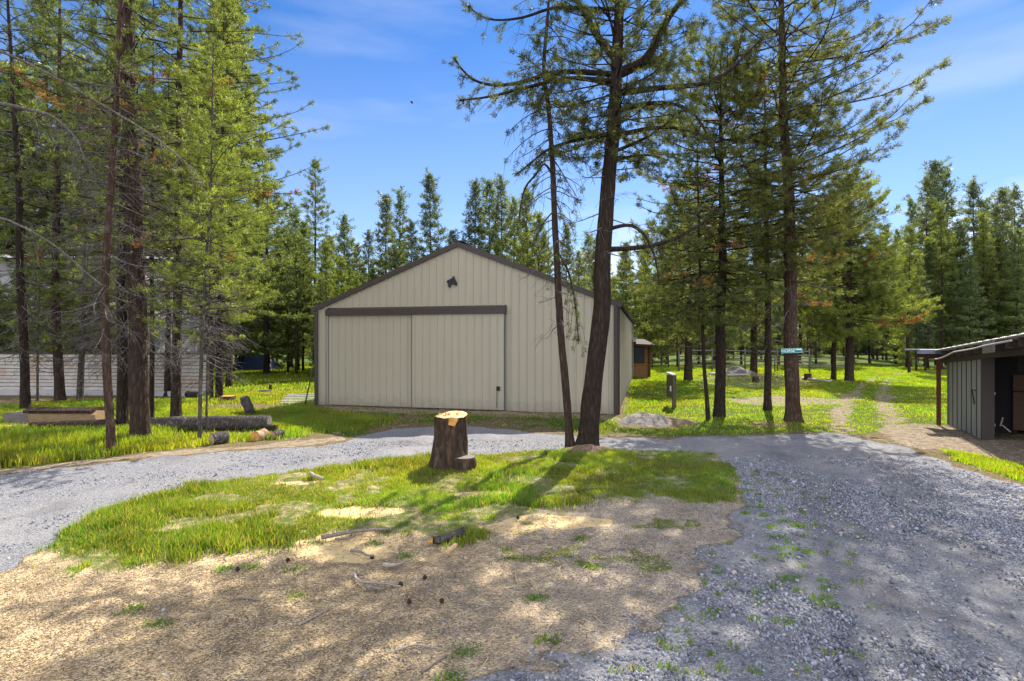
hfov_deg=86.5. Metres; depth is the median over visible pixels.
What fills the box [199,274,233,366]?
pine tree
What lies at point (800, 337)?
pine tree
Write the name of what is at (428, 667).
fallen branch
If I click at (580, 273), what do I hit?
pine tree
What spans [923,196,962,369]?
pine tree
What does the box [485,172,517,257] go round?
pine tree
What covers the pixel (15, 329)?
pine tree
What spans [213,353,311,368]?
wire fence
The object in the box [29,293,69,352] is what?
pine tree
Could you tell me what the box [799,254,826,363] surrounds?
pine tree
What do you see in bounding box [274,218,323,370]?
pine tree
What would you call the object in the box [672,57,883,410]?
pine tree
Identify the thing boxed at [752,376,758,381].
tree stump
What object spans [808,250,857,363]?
pine tree
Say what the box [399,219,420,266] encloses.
pine tree
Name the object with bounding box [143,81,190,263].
pine tree
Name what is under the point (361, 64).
sky
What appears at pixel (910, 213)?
pine tree
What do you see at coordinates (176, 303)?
pine tree
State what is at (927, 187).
pine tree
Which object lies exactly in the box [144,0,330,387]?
pine tree
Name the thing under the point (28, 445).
grass
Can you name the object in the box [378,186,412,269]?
pine tree
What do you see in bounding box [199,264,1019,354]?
distant woods
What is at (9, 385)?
board fence
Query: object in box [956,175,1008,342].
pine tree
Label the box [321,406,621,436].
grass
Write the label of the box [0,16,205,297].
branch
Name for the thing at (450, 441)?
tree stump
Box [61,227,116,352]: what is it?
pine tree
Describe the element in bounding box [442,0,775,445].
pine tree
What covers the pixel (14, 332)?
pine tree
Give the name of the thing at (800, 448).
gravel driveway
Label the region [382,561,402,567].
fallen branch
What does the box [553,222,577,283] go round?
pine tree
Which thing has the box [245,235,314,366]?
pine tree
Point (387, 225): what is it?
pine tree
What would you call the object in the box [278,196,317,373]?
pine tree
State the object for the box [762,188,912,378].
pine tree
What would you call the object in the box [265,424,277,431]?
log end
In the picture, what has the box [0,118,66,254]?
pine tree
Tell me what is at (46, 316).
pine tree
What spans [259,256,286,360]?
pine tree
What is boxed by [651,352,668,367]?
wire fence
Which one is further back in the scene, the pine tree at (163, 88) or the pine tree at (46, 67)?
the pine tree at (46, 67)
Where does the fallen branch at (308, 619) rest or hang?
on the ground at (496, 583)
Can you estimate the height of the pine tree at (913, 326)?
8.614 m
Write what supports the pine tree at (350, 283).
on the ground at (496, 583)
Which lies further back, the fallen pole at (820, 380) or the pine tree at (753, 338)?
the pine tree at (753, 338)
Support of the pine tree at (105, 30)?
on the ground at (496, 583)
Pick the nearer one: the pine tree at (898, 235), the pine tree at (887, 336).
the pine tree at (887, 336)
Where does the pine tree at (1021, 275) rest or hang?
on the ground at (496, 583)
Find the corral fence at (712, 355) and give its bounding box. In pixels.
[678,349,809,370]
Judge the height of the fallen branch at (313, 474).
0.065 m
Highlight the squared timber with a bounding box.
[3,412,29,423]
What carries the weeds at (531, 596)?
on the ground at (496, 583)
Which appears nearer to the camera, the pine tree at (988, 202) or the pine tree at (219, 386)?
the pine tree at (219, 386)
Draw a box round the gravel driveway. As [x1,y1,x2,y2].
[0,426,1023,680]
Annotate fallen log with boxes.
[28,419,115,428]
[150,415,271,430]
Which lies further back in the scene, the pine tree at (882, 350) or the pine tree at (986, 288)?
the pine tree at (882, 350)
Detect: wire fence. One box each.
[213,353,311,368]
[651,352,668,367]
[871,350,918,362]
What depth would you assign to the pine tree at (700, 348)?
47.70 m
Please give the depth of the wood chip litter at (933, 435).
11.31 m
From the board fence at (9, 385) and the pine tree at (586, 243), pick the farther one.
the pine tree at (586, 243)
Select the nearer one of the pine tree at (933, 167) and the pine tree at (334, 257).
the pine tree at (334, 257)
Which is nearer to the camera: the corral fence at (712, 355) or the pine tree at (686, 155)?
the pine tree at (686, 155)
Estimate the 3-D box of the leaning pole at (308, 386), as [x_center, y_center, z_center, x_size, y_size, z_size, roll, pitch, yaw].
[-6.319,1.425,16.907,0.044,1.159,0.300,0,0,41]
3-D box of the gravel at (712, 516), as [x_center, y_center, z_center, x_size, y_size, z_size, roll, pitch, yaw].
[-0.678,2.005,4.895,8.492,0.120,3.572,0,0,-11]
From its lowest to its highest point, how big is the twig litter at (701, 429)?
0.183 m
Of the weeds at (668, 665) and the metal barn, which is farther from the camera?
the metal barn
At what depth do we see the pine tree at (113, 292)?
22.33 m
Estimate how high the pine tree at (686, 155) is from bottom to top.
7.802 m
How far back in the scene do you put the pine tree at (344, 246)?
35.81 m
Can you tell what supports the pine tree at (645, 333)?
on the ground at (496, 583)
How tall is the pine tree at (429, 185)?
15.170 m
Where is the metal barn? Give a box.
[311,240,636,413]
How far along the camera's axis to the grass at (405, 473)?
6.77 m
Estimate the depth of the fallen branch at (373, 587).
4.34 m
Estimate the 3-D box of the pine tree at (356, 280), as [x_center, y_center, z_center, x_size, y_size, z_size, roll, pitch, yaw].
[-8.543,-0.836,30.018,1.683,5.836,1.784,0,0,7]
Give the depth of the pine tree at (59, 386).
17.48 m
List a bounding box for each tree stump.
[220,395,235,400]
[429,411,467,471]
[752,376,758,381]
[804,373,811,379]
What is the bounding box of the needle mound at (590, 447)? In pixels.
[565,444,617,452]
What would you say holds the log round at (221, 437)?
on the ground at (496, 583)
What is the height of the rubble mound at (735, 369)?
0.540 m
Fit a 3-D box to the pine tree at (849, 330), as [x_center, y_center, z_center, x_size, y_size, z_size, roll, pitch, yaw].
[16.740,-3.309,26.725,6.377,10.778,7.257,0,0,-9]
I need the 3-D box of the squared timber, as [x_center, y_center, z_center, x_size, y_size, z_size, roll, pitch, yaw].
[-11.414,1.840,13.094,1.390,0.250,0.300,0,0,-1]
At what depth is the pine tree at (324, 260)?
30.92 m
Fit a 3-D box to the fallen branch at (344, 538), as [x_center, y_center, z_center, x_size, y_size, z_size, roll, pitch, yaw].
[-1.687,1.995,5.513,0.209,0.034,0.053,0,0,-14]
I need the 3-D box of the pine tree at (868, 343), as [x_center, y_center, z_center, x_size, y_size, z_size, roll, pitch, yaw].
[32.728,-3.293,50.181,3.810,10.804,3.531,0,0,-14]
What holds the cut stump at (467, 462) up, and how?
on the ground at (496, 583)
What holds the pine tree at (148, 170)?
on the ground at (496, 583)
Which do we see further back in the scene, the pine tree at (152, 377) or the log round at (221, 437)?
the pine tree at (152, 377)
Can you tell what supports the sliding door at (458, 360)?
in the metal barn
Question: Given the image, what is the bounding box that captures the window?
[634,347,644,362]
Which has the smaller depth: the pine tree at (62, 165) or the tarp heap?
the pine tree at (62, 165)
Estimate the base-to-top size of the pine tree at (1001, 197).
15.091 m
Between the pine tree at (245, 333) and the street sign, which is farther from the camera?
the pine tree at (245, 333)
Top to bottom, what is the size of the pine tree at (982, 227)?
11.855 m
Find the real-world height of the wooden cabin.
2.204 m
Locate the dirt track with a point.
(931, 440)
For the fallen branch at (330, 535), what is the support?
on the ground at (496, 583)
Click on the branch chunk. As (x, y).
(456, 533)
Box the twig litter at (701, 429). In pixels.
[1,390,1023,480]
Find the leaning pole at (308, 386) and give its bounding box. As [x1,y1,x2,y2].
[305,368,312,403]
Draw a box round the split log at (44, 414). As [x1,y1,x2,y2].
[23,407,104,421]
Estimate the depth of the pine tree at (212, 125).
10.80 m
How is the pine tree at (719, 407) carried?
on the ground at (496, 583)
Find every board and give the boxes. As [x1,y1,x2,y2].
[283,397,313,398]
[285,395,313,396]
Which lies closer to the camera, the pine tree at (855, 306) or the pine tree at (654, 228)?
the pine tree at (654, 228)
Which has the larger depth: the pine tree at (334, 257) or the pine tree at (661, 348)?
the pine tree at (661, 348)
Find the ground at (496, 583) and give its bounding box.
[0,349,1023,680]
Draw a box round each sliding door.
[328,315,410,406]
[411,313,504,409]
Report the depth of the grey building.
27.01 m
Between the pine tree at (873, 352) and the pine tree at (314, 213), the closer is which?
the pine tree at (314, 213)
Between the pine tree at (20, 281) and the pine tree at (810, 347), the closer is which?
the pine tree at (20, 281)
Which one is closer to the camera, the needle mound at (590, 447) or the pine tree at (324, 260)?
the needle mound at (590, 447)
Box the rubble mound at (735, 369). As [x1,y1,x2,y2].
[726,366,756,373]
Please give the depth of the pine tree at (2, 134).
34.63 m
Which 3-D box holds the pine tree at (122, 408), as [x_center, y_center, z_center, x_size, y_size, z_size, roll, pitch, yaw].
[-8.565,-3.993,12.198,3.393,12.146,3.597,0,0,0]
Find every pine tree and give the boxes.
[0,0,80,223]
[0,0,98,408]
[0,0,119,400]
[0,0,205,426]
[0,54,66,254]
[0,57,39,253]
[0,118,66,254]
[0,226,63,352]
[0,262,13,345]
[0,265,39,352]
[0,290,15,352]
[4,242,79,400]
[19,0,255,438]
[22,0,187,453]
[26,45,115,254]
[28,72,105,253]
[28,250,71,352]
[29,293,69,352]
[33,72,119,398]
[36,0,276,416]
[43,0,171,251]
[45,224,97,352]
[46,41,146,254]
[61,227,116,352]
[65,285,101,352]
[78,0,221,417]
[86,53,240,395]
[87,259,128,352]
[95,272,155,352]
[112,157,157,265]
[116,31,285,438]
[140,147,165,253]
[141,0,302,397]
[143,76,271,398]
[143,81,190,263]
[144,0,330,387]
[150,120,258,432]
[155,83,213,325]
[170,49,255,326]
[174,0,300,370]
[183,0,268,370]
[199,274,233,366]
[214,175,315,373]
[224,270,259,364]
[234,243,260,362]
[238,242,269,351]
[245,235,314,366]
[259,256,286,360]
[269,236,309,371]
[270,224,283,362]
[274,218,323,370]
[276,235,315,369]
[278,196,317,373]
[285,154,339,361]
[301,275,326,366]
[306,239,340,368]
[309,234,344,355]
[327,210,362,298]
[332,255,349,297]
[344,265,355,290]
[350,242,365,284]
[351,274,362,288]
[357,229,378,282]
[366,267,377,281]
[368,189,402,275]
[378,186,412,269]
[386,247,403,271]
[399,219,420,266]
[412,166,450,260]
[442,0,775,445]
[442,228,459,244]
[458,177,493,252]
[471,175,508,256]
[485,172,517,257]
[490,238,503,257]
[500,194,531,267]
[502,0,596,447]
[510,184,544,271]
[520,209,552,272]
[535,231,553,275]
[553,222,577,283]
[569,249,590,290]
[575,230,594,289]
[587,233,596,291]
[611,20,866,417]
[611,239,649,338]
[611,264,618,298]
[612,244,634,330]
[628,230,665,362]
[629,167,759,380]
[634,244,651,335]
[641,124,759,420]
[644,222,678,363]
[648,266,672,364]
[659,0,953,422]
[659,263,694,366]
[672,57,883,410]
[691,260,714,363]
[697,159,809,372]
[705,231,734,359]
[706,205,732,360]
[725,237,764,364]
[725,250,749,357]
[751,250,776,357]
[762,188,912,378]
[771,227,783,363]
[775,163,944,381]
[795,220,811,362]
[797,271,811,354]
[798,266,814,360]
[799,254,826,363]
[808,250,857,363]
[837,238,864,361]
[854,256,889,362]
[864,230,875,358]
[870,234,888,359]
[871,224,899,359]
[875,273,889,359]
[878,226,905,355]
[878,266,905,363]
[887,245,931,367]
[889,194,930,365]
[892,217,929,372]
[902,249,929,370]
[903,233,954,368]
[905,172,946,365]
[912,277,941,370]
[916,156,963,365]
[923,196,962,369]
[926,227,980,348]
[929,158,972,365]
[933,220,993,345]
[943,253,996,345]
[944,269,972,340]
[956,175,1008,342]
[962,231,1009,341]
[963,209,1006,340]
[967,186,1023,335]
[971,188,998,262]
[973,234,1020,340]
[977,202,1023,335]
[985,225,1023,337]
[999,182,1023,333]
[1009,206,1023,334]
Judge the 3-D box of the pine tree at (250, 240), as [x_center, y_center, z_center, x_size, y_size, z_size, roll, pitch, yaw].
[-10.310,-3.598,18.672,3.928,11.355,3.754,0,0,0]
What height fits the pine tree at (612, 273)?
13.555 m
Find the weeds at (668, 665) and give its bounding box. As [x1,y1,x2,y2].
[608,469,884,677]
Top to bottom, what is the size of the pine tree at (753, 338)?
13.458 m
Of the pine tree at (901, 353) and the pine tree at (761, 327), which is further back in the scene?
the pine tree at (761, 327)
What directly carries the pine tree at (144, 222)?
on the ground at (496, 583)
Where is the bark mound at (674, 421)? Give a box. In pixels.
[665,416,698,424]
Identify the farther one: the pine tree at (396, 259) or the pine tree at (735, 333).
the pine tree at (735, 333)
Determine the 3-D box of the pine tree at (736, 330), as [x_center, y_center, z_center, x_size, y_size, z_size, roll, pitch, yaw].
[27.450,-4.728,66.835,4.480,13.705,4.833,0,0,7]
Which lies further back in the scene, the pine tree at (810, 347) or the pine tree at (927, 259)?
the pine tree at (810, 347)
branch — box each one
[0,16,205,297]
[229,597,260,601]
[298,606,331,624]
[309,472,323,479]
[321,527,391,539]
[335,535,355,539]
[350,549,373,556]
[353,570,400,587]
[366,585,381,589]
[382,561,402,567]
[394,644,446,651]
[421,654,447,672]
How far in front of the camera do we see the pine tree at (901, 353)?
39.98 m
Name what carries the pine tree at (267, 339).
on the ground at (496, 583)
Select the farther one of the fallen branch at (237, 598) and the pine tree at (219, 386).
the pine tree at (219, 386)
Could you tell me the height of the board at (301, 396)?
0.055 m
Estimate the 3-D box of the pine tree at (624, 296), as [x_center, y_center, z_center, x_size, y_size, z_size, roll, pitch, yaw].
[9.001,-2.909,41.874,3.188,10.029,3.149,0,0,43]
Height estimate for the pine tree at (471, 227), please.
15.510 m
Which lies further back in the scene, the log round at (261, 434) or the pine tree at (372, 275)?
the pine tree at (372, 275)
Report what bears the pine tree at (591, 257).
on the ground at (496, 583)
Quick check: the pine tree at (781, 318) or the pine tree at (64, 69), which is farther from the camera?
the pine tree at (781, 318)
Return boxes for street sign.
[781,348,801,352]
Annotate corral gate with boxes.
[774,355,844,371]
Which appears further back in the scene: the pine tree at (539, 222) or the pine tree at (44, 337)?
the pine tree at (539, 222)
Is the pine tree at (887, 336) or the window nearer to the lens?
the window
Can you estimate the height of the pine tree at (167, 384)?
12.639 m
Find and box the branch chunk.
[427,527,465,543]
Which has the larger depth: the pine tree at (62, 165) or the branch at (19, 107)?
the pine tree at (62, 165)
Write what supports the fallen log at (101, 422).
on the ground at (496, 583)
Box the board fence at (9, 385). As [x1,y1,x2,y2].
[0,352,209,396]
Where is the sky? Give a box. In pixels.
[0,0,1023,306]
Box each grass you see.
[0,390,403,468]
[4,364,313,400]
[32,445,744,578]
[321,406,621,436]
[486,501,713,575]
[609,364,946,437]
[938,446,1023,483]
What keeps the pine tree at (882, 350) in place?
on the ground at (496, 583)
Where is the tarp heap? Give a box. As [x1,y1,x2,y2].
[233,353,279,369]
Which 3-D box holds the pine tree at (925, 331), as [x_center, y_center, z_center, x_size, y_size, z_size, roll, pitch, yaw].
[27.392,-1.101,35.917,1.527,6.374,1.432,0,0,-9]
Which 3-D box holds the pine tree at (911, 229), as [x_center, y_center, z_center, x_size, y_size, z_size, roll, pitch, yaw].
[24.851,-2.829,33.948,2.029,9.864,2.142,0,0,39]
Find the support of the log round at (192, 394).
on the ground at (496, 583)
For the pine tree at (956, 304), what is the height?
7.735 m
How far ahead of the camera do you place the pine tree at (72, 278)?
22.42 m
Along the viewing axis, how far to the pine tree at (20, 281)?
15.42 m
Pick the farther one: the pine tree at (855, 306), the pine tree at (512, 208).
the pine tree at (855, 306)
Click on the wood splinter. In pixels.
(450, 548)
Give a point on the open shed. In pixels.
(985, 389)
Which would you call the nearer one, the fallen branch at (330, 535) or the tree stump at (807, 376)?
the fallen branch at (330, 535)
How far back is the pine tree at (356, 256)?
39.91 m
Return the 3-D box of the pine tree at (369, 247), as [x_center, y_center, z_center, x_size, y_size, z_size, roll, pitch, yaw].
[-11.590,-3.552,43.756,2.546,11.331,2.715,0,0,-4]
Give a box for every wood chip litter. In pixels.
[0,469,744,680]
[755,400,1023,462]
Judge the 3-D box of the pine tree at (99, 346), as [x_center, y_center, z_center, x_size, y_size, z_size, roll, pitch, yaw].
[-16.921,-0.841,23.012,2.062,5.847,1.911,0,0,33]
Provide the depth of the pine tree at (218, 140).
37.32 m
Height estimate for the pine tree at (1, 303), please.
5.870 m
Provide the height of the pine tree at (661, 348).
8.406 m
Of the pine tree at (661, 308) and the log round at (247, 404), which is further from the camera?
the pine tree at (661, 308)
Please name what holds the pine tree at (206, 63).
on the ground at (496, 583)
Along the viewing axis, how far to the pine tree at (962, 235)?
41.81 m
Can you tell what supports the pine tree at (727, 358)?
on the ground at (496, 583)
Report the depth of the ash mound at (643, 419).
13.05 m
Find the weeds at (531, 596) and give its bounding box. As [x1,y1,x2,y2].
[55,533,606,680]
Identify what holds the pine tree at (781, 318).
on the ground at (496, 583)
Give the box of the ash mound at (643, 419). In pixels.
[617,412,671,426]
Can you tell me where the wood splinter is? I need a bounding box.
[445,543,457,553]
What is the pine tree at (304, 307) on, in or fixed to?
on the ground at (496, 583)
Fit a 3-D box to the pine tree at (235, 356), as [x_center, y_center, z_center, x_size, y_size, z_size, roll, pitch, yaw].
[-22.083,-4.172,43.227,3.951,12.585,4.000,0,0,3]
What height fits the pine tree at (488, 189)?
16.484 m
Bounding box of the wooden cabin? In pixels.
[633,339,655,376]
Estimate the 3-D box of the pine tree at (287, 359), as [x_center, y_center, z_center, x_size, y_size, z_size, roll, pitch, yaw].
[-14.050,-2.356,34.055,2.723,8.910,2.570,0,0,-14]
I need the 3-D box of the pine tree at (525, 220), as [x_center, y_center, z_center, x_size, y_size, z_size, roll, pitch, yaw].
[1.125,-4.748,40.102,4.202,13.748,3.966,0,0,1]
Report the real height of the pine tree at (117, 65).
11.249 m
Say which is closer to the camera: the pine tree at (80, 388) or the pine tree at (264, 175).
the pine tree at (80, 388)
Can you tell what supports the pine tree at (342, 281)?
on the ground at (496, 583)
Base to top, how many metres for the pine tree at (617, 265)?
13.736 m
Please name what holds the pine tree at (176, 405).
on the ground at (496, 583)
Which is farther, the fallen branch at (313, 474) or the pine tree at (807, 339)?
the pine tree at (807, 339)
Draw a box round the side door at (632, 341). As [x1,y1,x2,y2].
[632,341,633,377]
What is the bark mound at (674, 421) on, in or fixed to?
on the ground at (496, 583)
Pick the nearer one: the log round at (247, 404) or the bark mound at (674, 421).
the bark mound at (674, 421)
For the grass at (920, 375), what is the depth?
20.92 m
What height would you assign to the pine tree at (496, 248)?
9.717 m
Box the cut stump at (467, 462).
[453,454,476,470]
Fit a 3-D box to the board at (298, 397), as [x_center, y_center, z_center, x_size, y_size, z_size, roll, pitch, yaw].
[-7.195,1.915,18.412,1.090,0.055,0.120,0,0,7]
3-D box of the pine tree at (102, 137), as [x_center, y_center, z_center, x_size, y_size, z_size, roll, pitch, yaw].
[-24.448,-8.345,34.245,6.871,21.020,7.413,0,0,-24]
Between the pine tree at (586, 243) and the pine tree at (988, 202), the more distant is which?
the pine tree at (586, 243)
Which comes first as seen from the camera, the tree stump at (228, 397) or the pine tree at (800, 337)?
the tree stump at (228, 397)
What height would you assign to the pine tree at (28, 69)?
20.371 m
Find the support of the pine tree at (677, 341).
on the ground at (496, 583)
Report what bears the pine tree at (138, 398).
on the ground at (496, 583)
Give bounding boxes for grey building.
[0,255,198,352]
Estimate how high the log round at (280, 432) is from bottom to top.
0.194 m
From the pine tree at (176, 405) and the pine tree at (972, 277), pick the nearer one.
the pine tree at (176, 405)
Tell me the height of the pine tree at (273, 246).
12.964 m
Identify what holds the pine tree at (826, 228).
on the ground at (496, 583)
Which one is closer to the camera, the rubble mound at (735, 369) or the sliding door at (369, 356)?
the sliding door at (369, 356)
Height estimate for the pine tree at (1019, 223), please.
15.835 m
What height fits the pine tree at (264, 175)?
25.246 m
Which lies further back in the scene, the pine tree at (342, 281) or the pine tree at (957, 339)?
the pine tree at (957, 339)
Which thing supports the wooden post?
on the ground at (496, 583)
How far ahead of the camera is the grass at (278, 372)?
27.54 m
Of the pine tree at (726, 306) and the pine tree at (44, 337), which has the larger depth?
the pine tree at (726, 306)
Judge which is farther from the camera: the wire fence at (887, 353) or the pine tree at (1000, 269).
the wire fence at (887, 353)
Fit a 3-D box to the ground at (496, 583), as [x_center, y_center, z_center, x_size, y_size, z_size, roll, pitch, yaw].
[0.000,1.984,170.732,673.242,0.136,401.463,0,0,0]
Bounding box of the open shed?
[904,333,1023,439]
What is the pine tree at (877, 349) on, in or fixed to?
on the ground at (496, 583)
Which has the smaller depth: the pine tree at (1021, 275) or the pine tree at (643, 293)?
the pine tree at (1021, 275)
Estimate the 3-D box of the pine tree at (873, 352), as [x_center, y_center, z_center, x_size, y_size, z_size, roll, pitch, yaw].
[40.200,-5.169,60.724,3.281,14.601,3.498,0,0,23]
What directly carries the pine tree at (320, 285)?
on the ground at (496, 583)
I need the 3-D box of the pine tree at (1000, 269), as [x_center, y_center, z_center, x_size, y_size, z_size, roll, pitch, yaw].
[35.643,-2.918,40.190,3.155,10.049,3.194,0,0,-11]
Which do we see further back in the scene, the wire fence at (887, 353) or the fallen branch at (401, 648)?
the wire fence at (887, 353)
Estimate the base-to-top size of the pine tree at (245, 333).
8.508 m
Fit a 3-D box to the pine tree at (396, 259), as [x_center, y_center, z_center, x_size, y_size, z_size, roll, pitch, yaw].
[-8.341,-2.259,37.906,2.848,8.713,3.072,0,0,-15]
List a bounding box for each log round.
[184,391,202,397]
[209,431,228,444]
[240,395,255,414]
[251,429,268,440]
[270,429,284,438]
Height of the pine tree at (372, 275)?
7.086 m
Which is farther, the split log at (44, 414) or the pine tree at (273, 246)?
the pine tree at (273, 246)
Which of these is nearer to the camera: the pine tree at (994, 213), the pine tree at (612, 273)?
the pine tree at (994, 213)
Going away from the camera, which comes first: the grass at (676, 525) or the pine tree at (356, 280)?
the grass at (676, 525)
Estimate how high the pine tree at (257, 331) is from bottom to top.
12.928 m
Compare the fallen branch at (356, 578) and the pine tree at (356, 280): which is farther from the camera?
the pine tree at (356, 280)
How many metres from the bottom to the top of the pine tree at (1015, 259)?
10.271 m
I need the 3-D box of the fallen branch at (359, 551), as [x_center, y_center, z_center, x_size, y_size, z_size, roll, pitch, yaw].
[-1.405,1.986,5.098,0.291,0.033,0.038,0,0,30]
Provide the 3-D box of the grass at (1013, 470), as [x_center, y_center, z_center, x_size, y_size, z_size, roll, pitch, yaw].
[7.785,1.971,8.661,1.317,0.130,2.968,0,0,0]
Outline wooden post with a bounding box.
[666,372,676,408]
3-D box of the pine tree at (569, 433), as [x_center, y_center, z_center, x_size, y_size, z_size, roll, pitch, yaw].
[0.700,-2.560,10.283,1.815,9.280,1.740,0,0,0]
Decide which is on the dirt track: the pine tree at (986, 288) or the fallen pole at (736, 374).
the fallen pole at (736, 374)
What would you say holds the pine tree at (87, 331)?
on the ground at (496, 583)
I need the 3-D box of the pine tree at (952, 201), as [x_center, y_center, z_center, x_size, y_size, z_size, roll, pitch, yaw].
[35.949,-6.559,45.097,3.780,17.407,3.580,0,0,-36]
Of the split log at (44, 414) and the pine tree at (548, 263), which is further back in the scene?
the pine tree at (548, 263)
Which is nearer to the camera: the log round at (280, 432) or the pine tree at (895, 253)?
the log round at (280, 432)
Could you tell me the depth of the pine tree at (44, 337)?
17.41 m
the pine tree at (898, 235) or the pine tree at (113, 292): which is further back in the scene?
the pine tree at (898, 235)
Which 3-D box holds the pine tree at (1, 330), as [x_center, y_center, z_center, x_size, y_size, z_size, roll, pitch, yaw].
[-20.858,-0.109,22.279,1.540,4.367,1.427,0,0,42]
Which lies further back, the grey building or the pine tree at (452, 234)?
the pine tree at (452, 234)
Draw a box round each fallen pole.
[726,374,747,375]
[802,377,830,381]
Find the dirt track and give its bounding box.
[688,374,1023,463]
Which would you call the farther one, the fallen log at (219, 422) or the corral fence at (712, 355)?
the corral fence at (712, 355)

